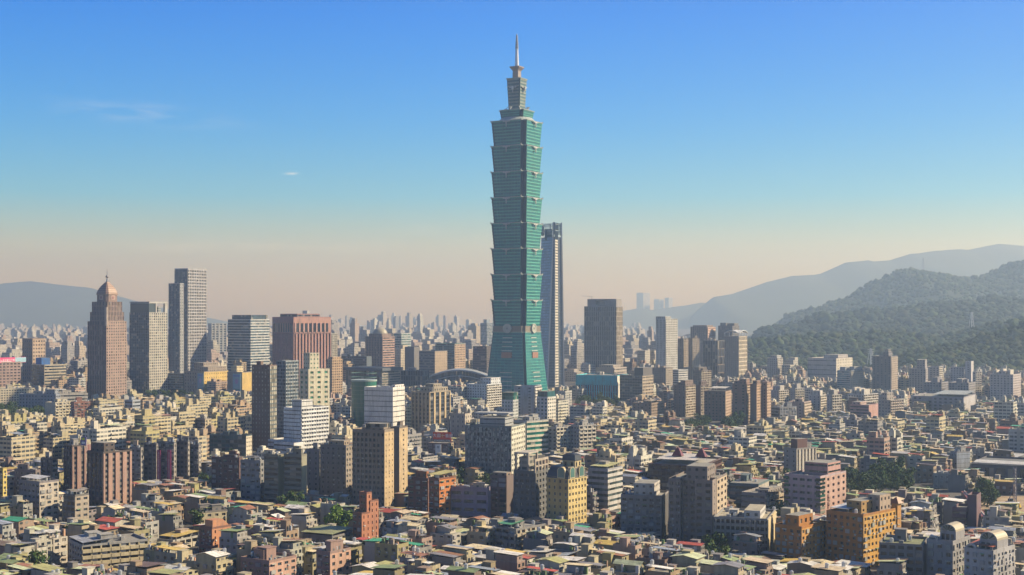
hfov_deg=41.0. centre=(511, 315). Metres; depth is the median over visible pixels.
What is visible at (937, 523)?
house
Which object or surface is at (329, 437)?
apartment block
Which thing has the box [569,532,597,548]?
house
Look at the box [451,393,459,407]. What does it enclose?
apartment block
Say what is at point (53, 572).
house
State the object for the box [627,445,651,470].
apartment block
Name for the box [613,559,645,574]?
house
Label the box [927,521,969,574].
apartment block
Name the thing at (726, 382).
apartment block
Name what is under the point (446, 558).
house
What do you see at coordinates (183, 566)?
house
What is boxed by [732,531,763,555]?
house
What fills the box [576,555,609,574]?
house
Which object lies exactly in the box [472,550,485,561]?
house
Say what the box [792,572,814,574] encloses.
house
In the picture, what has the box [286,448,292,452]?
apartment block
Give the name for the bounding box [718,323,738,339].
apartment block
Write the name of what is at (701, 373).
apartment block
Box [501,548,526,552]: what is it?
house
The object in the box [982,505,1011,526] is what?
house
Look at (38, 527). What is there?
house
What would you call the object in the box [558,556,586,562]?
house
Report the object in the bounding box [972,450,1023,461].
warehouse
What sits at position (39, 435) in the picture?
apartment block
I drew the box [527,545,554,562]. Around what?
house
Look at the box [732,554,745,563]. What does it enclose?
house
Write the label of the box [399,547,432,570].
house
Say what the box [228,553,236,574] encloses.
house
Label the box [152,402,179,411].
apartment block
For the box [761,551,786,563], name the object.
house
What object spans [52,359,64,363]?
apartment block
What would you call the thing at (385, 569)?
house
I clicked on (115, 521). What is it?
house
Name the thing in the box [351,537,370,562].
house
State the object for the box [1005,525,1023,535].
house
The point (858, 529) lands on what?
apartment block
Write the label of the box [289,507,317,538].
house
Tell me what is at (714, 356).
apartment block
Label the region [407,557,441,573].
house
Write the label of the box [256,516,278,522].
house
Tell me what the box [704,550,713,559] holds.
house
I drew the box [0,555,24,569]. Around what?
house
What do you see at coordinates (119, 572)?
house
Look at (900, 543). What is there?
apartment block
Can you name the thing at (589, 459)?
apartment block
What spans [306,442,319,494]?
apartment block
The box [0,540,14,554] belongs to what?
house
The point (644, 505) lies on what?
apartment block
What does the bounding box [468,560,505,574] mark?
house
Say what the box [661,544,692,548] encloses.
house
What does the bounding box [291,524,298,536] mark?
house
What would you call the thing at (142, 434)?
apartment block
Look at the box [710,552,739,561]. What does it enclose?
house
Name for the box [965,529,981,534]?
house
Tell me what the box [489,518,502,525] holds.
house
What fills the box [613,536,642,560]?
house
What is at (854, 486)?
tree
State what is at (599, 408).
apartment block
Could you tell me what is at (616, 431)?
apartment block
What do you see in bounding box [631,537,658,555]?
house
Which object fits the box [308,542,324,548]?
house
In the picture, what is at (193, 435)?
apartment block
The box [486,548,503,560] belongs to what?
house
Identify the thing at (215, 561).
house
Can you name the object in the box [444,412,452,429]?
apartment block
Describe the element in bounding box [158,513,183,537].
house
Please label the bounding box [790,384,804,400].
apartment block
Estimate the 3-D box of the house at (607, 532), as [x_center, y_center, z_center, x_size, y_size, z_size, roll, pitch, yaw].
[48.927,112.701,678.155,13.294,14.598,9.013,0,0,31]
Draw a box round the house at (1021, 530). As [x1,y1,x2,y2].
[1017,527,1023,537]
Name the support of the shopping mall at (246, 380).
on the ground
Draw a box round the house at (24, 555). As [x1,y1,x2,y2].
[0,551,32,564]
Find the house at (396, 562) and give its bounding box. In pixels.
[375,559,407,574]
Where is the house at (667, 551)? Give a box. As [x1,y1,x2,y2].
[652,546,683,562]
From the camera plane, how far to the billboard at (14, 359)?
2158.84 m
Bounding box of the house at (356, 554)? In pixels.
[343,537,362,571]
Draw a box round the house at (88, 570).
[77,564,106,574]
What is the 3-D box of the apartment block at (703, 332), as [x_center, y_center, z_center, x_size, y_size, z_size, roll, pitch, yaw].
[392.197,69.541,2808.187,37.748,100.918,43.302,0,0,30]
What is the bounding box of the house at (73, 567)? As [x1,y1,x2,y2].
[66,561,99,574]
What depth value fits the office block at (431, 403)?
1410.43 m
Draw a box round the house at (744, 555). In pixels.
[742,553,763,560]
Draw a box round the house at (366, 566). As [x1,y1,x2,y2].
[349,562,377,573]
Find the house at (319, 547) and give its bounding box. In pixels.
[312,545,325,549]
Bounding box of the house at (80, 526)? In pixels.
[66,518,93,556]
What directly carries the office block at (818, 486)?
on the ground
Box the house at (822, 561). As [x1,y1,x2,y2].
[811,559,833,563]
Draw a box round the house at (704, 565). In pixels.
[695,559,721,573]
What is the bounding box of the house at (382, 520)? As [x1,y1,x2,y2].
[379,509,386,537]
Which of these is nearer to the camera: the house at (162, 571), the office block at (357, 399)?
the house at (162, 571)
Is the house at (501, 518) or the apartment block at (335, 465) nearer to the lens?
the house at (501, 518)
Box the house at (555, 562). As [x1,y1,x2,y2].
[534,552,568,572]
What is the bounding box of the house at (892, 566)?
[877,558,908,574]
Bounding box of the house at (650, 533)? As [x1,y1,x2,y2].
[632,532,656,535]
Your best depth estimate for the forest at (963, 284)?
6394.88 m
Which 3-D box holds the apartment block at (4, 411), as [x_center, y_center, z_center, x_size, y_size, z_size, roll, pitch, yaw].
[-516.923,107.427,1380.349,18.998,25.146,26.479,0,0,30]
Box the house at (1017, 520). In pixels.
[1009,515,1023,525]
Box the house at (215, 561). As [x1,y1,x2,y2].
[194,548,233,574]
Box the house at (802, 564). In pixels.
[785,557,819,573]
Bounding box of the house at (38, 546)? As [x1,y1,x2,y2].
[27,538,47,562]
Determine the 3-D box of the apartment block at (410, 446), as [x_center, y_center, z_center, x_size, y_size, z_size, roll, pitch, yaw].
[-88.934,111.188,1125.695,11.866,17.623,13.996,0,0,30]
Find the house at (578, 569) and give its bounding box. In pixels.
[563,563,594,574]
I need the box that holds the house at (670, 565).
[668,563,685,572]
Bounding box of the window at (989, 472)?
[985,468,993,476]
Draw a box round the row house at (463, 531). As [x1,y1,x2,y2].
[456,526,472,545]
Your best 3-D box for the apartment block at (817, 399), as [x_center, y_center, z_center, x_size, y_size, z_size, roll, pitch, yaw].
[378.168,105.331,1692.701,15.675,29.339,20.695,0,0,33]
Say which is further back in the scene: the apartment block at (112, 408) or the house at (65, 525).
the apartment block at (112, 408)
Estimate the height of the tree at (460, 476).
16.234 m
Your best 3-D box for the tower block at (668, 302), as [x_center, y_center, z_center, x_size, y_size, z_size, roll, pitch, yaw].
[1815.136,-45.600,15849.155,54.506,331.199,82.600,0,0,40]
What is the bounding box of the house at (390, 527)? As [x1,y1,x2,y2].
[382,516,407,535]
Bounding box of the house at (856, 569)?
[846,562,862,574]
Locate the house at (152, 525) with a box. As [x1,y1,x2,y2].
[129,513,158,543]
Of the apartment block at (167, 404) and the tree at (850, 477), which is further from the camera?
the apartment block at (167, 404)
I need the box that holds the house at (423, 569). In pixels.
[415,565,443,574]
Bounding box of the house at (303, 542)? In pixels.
[297,539,312,548]
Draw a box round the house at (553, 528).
[548,525,564,548]
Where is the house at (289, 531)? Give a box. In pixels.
[266,519,298,538]
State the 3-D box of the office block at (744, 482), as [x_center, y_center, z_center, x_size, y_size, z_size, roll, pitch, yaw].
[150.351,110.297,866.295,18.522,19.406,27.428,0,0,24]
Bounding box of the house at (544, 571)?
[520,564,558,574]
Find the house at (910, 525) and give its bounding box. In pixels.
[901,517,922,534]
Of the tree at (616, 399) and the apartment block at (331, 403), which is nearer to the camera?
the apartment block at (331, 403)
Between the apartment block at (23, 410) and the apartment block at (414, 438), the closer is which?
the apartment block at (414, 438)
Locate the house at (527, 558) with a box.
[522,554,535,566]
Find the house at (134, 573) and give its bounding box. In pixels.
[128,572,139,574]
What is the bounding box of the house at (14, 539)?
[4,537,20,541]
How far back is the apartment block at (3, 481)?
860.92 m
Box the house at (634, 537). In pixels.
[614,535,640,540]
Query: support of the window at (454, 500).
in the apartment block at (474, 500)
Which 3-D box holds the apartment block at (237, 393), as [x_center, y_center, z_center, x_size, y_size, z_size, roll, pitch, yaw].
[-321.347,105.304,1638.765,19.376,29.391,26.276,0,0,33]
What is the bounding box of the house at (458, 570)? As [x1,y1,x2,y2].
[445,563,484,574]
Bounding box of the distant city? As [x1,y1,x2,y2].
[0,311,1023,459]
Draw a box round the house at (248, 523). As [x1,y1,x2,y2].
[232,519,253,535]
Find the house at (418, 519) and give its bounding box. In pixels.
[399,515,427,528]
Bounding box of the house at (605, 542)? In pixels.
[593,536,618,549]
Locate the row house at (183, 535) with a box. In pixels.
[157,528,198,546]
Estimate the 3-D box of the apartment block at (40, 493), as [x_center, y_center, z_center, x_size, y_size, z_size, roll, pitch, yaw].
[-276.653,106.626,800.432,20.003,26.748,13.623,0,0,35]
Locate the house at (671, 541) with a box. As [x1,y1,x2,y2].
[659,538,676,547]
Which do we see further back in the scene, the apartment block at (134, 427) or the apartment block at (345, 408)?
the apartment block at (345, 408)
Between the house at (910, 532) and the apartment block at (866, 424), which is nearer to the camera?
the house at (910, 532)
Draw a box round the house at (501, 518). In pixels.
[493,516,506,520]
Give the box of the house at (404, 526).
[395,521,426,533]
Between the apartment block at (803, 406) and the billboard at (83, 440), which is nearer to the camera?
the billboard at (83, 440)
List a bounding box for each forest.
[747,293,1023,338]
[747,316,1023,370]
[778,260,1023,324]
[862,320,1023,371]
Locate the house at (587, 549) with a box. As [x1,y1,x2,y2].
[577,543,604,561]
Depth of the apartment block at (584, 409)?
1462.99 m
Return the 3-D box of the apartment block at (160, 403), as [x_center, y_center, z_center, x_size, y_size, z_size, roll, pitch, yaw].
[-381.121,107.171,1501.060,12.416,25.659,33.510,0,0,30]
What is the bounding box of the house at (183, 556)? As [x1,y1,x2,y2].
[173,549,195,567]
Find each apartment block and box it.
[0,409,10,417]
[0,413,40,423]
[0,414,9,420]
[0,421,16,436]
[0,429,34,462]
[0,466,6,498]
[6,421,21,429]
[13,423,43,451]
[14,464,40,494]
[19,408,38,416]
[19,474,58,521]
[25,419,46,436]
[26,412,36,418]
[32,416,53,421]
[35,448,51,456]
[41,451,57,478]
[43,430,69,458]
[45,399,70,417]
[46,414,62,420]
[47,422,50,434]
[51,416,77,434]
[51,418,70,435]
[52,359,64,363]
[63,488,88,521]
[64,438,85,490]
[66,384,84,391]
[69,372,85,391]
[70,429,81,442]
[71,357,86,368]
[71,397,89,417]
[72,417,84,428]
[74,416,90,421]
[80,367,86,381]
[82,420,125,448]
[86,417,124,427]
[87,441,131,507]
[89,398,117,410]
[93,403,121,417]
[95,412,106,423]
[99,393,123,409]
[105,411,133,420]
[111,415,134,427]
[113,409,140,415]
[113,422,126,443]
[127,422,158,443]
[129,440,143,481]
[130,426,159,455]
[134,395,160,409]
[134,408,154,425]
[144,399,165,406]
[144,437,157,480]
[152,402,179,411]
[152,412,176,420]
[152,414,170,432]
[153,401,175,412]
[155,402,164,407]
[156,429,179,442]
[157,437,176,480]
[159,435,170,440]
[162,406,172,415]
[167,393,184,406]
[171,406,195,427]
[171,419,192,433]
[176,435,189,479]
[180,398,207,417]
[182,428,206,460]
[188,390,211,407]
[190,440,200,478]
[193,503,226,528]
[196,414,211,429]
[199,425,215,456]
[199,518,230,553]
[207,379,226,393]
[207,449,219,459]
[208,402,227,412]
[208,407,223,417]
[209,400,227,406]
[211,391,234,404]
[211,409,223,417]
[212,412,219,427]
[212,450,242,490]
[218,409,244,433]
[220,452,247,458]
[224,400,251,414]
[228,399,250,406]
[231,427,242,433]
[233,391,240,399]
[234,359,246,370]
[236,390,251,405]
[241,455,263,501]
[241,545,296,574]
[245,414,251,433]
[254,446,279,459]
[264,450,283,504]
[284,446,306,500]
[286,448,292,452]
[301,525,352,544]
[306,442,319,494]
[316,539,350,574]
[320,439,351,497]
[326,433,338,442]
[329,421,349,433]
[330,398,332,412]
[331,333,337,356]
[332,426,351,441]
[340,400,350,418]
[341,392,350,399]
[342,361,354,380]
[352,422,393,508]
[352,491,378,540]
[391,421,407,491]
[405,400,410,408]
[406,404,410,427]
[408,385,422,393]
[408,428,421,448]
[408,443,412,451]
[408,470,428,513]
[413,446,437,463]
[422,429,438,451]
[424,424,446,436]
[428,442,453,454]
[428,470,456,514]
[442,380,452,389]
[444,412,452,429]
[450,382,466,399]
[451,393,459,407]
[451,408,470,439]
[451,448,464,459]
[451,482,490,519]
[454,433,464,448]
[461,406,471,416]
[465,411,524,485]
[467,377,501,409]
[469,415,486,423]
[472,404,488,416]
[474,405,496,418]
[490,471,512,517]
[495,517,545,550]
[502,392,517,419]
[513,450,547,519]
[514,385,541,415]
[537,390,555,421]
[546,453,586,523]
[549,421,570,452]
[555,394,567,424]
[570,401,590,424]
[571,419,595,450]
[585,446,603,469]
[588,415,606,424]
[592,400,607,416]
[595,447,624,473]
[605,417,628,431]
[607,403,612,413]
[609,432,632,446]
[611,428,623,436]
[621,479,668,538]
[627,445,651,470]
[633,399,664,416]
[636,412,656,429]
[652,365,672,385]
[656,316,677,368]
[657,410,676,425]
[669,462,726,542]
[674,380,695,416]
[678,336,687,368]
[688,336,698,379]
[690,325,715,366]
[693,367,710,387]
[696,381,708,414]
[703,338,724,379]
[704,386,730,420]
[714,504,775,552]
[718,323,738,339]
[720,376,733,392]
[723,443,743,457]
[724,330,747,378]
[727,429,756,449]
[732,378,751,423]
[741,485,783,508]
[746,418,771,434]
[750,380,761,423]
[762,382,770,419]
[765,417,784,428]
[767,355,782,377]
[771,385,788,401]
[775,511,825,559]
[776,503,799,522]
[779,415,799,423]
[784,438,815,471]
[786,426,807,437]
[788,397,810,418]
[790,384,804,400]
[800,507,820,519]
[809,389,826,411]
[826,492,902,566]
[827,388,841,410]
[829,418,844,430]
[837,366,863,390]
[842,414,861,428]
[848,387,877,402]
[850,401,877,416]
[858,415,882,437]
[867,431,889,456]
[872,349,897,390]
[877,430,887,435]
[878,392,903,417]
[879,527,927,574]
[883,414,904,431]
[889,428,903,455]
[909,359,927,392]
[924,377,947,392]
[926,410,945,433]
[927,366,942,380]
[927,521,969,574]
[946,408,963,421]
[949,378,975,393]
[950,367,963,381]
[950,446,969,469]
[964,529,1015,574]
[965,361,973,381]
[973,371,981,395]
[990,369,1020,400]
[993,395,1017,425]
[1000,413,1022,426]
[1009,424,1023,451]
[1014,396,1023,416]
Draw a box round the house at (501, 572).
[491,570,520,574]
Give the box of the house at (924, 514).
[909,507,935,527]
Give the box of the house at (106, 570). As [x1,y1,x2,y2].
[97,568,121,572]
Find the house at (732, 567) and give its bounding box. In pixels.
[711,558,746,574]
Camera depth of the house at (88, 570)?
564.63 m
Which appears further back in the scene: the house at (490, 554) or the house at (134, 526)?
the house at (134, 526)
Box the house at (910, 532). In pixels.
[907,529,914,535]
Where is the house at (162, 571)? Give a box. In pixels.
[146,568,185,574]
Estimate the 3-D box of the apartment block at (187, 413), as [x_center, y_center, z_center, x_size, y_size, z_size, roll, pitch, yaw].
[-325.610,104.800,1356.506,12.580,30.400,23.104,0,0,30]
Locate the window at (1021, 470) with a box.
[1020,469,1023,478]
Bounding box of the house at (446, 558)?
[429,550,465,570]
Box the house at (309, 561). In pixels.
[301,545,315,574]
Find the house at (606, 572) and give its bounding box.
[597,568,614,574]
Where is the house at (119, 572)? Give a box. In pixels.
[99,570,125,574]
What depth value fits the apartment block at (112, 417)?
1251.09 m
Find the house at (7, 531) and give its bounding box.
[0,519,15,540]
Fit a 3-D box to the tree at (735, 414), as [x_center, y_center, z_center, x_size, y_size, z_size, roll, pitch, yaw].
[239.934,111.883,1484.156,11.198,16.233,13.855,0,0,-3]
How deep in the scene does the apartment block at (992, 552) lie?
578.03 m
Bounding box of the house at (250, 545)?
[237,539,257,572]
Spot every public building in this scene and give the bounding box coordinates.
[576,372,623,398]
[808,354,852,380]
[912,390,975,411]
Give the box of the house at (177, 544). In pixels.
[170,541,192,553]
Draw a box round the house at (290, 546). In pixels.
[272,536,302,574]
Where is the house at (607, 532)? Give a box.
[595,528,624,540]
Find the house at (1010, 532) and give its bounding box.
[988,524,1017,542]
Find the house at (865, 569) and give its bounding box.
[835,559,871,574]
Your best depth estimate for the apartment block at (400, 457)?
907.98 m
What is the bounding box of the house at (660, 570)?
[645,559,679,574]
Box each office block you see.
[0,361,20,386]
[0,384,34,405]
[19,389,59,408]
[22,338,44,382]
[32,357,65,387]
[58,389,87,400]
[125,397,139,409]
[168,371,183,393]
[208,323,226,351]
[209,431,251,456]
[228,314,269,371]
[252,361,276,449]
[276,360,298,437]
[299,352,329,422]
[327,357,341,394]
[342,354,371,366]
[343,366,402,385]
[351,372,376,427]
[365,327,394,366]
[393,333,410,347]
[405,347,419,369]
[411,383,450,431]
[419,350,446,375]
[435,343,465,374]
[473,346,490,373]
[480,319,492,345]
[514,414,548,455]
[584,296,622,366]
[588,460,622,512]
[596,364,626,373]
[620,367,652,400]
[648,447,721,490]
[673,369,687,384]
[729,473,768,507]
[771,402,796,418]
[784,459,845,515]
[952,492,980,526]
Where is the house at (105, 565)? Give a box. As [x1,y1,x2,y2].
[98,563,117,570]
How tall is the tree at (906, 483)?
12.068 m
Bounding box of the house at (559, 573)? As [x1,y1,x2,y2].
[548,571,573,574]
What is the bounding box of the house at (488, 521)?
[475,518,490,528]
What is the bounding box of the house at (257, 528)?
[249,523,274,538]
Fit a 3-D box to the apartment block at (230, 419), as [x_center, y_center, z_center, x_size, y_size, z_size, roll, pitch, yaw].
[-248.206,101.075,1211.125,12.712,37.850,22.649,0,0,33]
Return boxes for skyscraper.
[487,35,547,391]
[540,222,564,389]
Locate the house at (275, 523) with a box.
[261,514,281,527]
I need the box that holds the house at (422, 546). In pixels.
[401,539,431,552]
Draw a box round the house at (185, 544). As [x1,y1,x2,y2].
[168,541,193,554]
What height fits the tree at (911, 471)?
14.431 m
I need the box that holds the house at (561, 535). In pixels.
[553,521,582,548]
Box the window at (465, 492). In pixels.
[464,491,472,494]
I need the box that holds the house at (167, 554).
[154,545,192,563]
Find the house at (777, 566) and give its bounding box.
[771,559,786,574]
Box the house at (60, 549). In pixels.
[37,524,67,564]
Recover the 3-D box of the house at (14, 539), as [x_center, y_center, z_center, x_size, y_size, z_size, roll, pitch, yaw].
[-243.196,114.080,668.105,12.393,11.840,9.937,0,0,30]
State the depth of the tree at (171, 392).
1859.52 m
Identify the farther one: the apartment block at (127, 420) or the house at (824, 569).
the apartment block at (127, 420)
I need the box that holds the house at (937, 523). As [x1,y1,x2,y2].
[934,514,939,529]
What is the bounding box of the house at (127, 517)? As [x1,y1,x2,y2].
[122,511,137,519]
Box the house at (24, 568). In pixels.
[7,563,34,574]
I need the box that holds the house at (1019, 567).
[1015,561,1023,574]
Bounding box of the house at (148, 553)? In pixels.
[143,541,165,561]
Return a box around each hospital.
[268,399,328,453]
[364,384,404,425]
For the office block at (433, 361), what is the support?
on the ground
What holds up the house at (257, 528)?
on the ground
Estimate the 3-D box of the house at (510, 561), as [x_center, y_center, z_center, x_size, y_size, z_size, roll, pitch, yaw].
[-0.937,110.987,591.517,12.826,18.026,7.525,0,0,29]
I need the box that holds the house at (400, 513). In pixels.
[387,509,412,519]
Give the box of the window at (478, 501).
[477,500,485,503]
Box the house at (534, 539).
[523,527,552,551]
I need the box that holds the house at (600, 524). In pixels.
[591,521,614,534]
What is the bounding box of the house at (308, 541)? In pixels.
[302,538,315,544]
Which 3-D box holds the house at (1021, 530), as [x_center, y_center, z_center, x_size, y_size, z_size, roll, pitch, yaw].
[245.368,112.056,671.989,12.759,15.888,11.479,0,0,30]
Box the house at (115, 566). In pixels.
[108,564,117,570]
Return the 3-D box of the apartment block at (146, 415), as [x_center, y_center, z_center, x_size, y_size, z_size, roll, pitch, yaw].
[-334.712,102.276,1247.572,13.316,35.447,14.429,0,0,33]
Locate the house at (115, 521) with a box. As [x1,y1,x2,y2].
[95,516,129,528]
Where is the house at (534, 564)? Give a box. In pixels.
[528,562,559,571]
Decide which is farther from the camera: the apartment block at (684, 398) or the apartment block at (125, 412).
the apartment block at (684, 398)
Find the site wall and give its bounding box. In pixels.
[961,490,984,520]
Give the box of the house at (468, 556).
[442,542,475,563]
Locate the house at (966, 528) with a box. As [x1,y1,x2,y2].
[963,524,982,531]
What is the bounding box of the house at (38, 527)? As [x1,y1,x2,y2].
[26,525,48,530]
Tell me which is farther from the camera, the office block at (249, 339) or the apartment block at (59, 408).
the office block at (249, 339)
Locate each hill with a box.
[0,281,227,327]
[623,303,704,328]
[687,244,1023,332]
[750,262,1023,335]
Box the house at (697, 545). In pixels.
[676,539,707,554]
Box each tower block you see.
[87,275,126,398]
[129,302,167,394]
[169,283,183,372]
[174,268,206,370]
[637,293,649,309]
[654,299,663,309]
[665,298,672,307]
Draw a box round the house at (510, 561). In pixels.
[494,550,525,572]
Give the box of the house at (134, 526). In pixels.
[118,518,149,540]
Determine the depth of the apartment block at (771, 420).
1286.87 m
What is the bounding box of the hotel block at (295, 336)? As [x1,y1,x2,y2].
[272,314,330,368]
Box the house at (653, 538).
[640,535,665,546]
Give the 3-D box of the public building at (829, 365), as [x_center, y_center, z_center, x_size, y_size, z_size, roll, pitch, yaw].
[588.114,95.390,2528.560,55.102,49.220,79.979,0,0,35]
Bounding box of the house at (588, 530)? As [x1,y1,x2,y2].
[574,526,596,539]
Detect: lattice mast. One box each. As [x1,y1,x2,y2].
[867,348,873,364]
[969,312,973,326]
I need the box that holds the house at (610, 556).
[596,549,630,574]
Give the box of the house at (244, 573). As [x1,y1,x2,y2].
[237,571,251,574]
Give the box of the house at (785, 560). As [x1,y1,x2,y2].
[780,558,797,562]
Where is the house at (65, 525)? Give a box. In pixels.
[59,517,77,535]
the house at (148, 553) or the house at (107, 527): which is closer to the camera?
the house at (148, 553)
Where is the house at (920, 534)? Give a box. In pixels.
[916,532,928,537]
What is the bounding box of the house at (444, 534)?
[430,524,461,549]
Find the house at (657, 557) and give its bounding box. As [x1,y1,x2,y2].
[638,547,669,569]
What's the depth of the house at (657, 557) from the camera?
604.12 m
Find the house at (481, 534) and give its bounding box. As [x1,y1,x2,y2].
[467,520,494,545]
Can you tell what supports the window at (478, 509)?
in the apartment block at (474, 500)
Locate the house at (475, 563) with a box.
[462,562,481,567]
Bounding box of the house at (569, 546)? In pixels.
[552,537,580,556]
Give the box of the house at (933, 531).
[922,528,939,535]
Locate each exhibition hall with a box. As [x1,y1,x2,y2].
[401,367,428,386]
[429,368,487,381]
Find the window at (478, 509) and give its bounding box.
[477,508,485,511]
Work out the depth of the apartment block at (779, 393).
1856.41 m
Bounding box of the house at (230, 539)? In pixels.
[219,525,250,552]
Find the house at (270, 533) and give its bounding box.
[259,529,289,545]
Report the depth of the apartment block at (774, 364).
2567.46 m
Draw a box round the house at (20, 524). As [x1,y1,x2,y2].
[1,516,34,539]
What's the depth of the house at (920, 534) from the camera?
652.16 m
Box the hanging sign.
[435,444,440,454]
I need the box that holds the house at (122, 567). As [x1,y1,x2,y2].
[117,563,129,573]
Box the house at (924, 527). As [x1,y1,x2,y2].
[903,516,927,530]
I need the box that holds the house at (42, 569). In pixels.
[28,563,64,574]
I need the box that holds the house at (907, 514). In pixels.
[901,509,910,517]
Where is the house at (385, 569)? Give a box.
[370,564,405,574]
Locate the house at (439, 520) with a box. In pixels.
[426,516,456,535]
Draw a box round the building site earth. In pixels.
[959,496,1023,518]
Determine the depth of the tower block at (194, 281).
2344.94 m
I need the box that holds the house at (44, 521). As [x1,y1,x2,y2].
[33,515,59,526]
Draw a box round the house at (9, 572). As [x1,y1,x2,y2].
[0,569,22,574]
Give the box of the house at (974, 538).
[970,537,979,541]
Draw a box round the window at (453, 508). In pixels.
[452,507,460,510]
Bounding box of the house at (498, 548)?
[483,546,504,553]
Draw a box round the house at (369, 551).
[363,538,388,562]
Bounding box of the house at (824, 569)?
[811,563,846,574]
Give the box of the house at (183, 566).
[164,563,198,574]
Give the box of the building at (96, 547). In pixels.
[68,530,147,566]
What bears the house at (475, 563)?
on the ground
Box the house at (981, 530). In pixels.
[968,528,990,532]
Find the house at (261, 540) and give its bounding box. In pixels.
[257,536,272,545]
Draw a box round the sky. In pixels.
[0,0,1023,324]
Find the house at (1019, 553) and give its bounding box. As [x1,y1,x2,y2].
[1008,537,1023,562]
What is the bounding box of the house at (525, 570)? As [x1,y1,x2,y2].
[517,568,540,572]
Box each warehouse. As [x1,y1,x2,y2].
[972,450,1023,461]
[972,456,1023,481]
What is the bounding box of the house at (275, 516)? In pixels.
[267,513,284,521]
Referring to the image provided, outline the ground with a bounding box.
[18,325,1023,574]
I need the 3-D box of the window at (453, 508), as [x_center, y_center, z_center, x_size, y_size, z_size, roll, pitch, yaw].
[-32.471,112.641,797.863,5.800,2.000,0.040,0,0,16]
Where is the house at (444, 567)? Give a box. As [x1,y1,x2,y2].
[439,562,458,572]
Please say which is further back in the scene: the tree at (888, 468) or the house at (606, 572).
the tree at (888, 468)
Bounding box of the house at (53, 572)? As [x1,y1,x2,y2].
[44,569,68,574]
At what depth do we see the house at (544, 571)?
551.06 m
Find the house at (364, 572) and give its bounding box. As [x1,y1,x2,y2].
[349,570,372,574]
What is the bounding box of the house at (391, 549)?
[375,536,408,562]
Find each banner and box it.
[157,450,160,480]
[167,450,170,478]
[197,373,202,390]
[233,374,240,390]
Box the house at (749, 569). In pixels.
[737,560,759,574]
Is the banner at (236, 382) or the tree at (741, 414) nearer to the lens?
the tree at (741, 414)
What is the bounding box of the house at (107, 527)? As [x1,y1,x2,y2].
[89,523,119,534]
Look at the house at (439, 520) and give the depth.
714.40 m
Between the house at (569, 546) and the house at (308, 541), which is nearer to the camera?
the house at (569, 546)
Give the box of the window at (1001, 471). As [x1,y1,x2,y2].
[996,468,1004,477]
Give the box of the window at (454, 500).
[452,499,460,502]
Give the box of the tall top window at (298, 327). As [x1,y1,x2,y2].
[274,323,327,331]
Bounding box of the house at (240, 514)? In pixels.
[232,505,262,524]
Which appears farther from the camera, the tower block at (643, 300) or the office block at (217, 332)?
the tower block at (643, 300)
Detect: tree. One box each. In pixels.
[28,549,49,564]
[34,405,44,414]
[105,512,125,517]
[167,389,176,396]
[187,507,205,524]
[198,472,211,483]
[276,489,305,504]
[322,503,352,530]
[456,466,464,483]
[475,472,489,483]
[582,397,590,402]
[613,395,620,402]
[685,420,695,427]
[693,413,709,420]
[702,531,728,546]
[705,542,730,554]
[720,416,728,424]
[724,420,737,425]
[730,412,737,418]
[734,418,743,423]
[737,411,745,418]
[763,472,771,477]
[768,500,784,516]
[842,467,857,475]
[843,469,858,483]
[846,483,860,491]
[848,481,865,490]
[856,472,877,483]
[864,481,878,490]
[868,463,883,471]
[871,466,883,476]
[871,477,890,491]
[874,471,894,490]
[876,457,897,466]
[884,465,902,473]
[884,470,897,479]
[886,475,899,490]
[892,463,907,470]
[893,455,904,467]
[893,479,914,490]
[896,467,916,479]
[899,473,914,482]
[973,478,993,491]
[974,488,987,502]
[975,476,994,488]
[980,488,996,506]
[983,494,996,506]
[988,487,1000,504]
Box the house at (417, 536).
[403,529,432,551]
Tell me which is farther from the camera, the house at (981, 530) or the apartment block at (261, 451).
the apartment block at (261, 451)
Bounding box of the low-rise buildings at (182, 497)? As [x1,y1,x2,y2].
[0,395,1023,539]
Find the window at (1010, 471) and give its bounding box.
[1008,469,1015,477]
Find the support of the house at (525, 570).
on the ground
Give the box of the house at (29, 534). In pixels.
[21,528,52,564]
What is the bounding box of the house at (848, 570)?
[829,561,852,574]
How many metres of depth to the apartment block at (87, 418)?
1312.29 m
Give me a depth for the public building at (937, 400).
1681.80 m
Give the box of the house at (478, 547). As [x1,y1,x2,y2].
[465,543,489,553]
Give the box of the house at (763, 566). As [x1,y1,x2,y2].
[742,556,774,574]
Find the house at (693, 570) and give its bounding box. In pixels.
[678,566,713,574]
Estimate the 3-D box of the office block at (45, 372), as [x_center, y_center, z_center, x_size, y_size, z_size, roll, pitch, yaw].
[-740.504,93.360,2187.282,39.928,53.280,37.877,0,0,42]
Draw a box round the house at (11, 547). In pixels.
[3,539,35,555]
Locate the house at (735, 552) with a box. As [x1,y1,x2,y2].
[731,550,746,554]
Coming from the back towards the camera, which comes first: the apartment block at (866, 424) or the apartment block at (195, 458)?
the apartment block at (866, 424)
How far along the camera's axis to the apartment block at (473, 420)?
1291.72 m
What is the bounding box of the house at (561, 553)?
[553,552,575,555]
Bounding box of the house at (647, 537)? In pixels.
[630,533,656,542]
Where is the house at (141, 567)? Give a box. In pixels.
[124,559,165,574]
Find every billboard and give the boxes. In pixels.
[0,357,25,362]
[81,436,87,446]
[86,444,90,453]
[433,432,452,442]
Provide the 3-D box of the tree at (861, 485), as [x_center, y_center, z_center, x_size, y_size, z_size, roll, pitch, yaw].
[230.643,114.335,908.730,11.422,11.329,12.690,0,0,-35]
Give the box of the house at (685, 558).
[670,549,706,570]
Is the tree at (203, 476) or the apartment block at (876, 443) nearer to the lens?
the tree at (203, 476)
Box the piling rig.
[1005,467,1016,501]
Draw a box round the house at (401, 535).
[382,533,411,540]
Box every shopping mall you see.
[184,362,227,393]
[227,366,251,391]

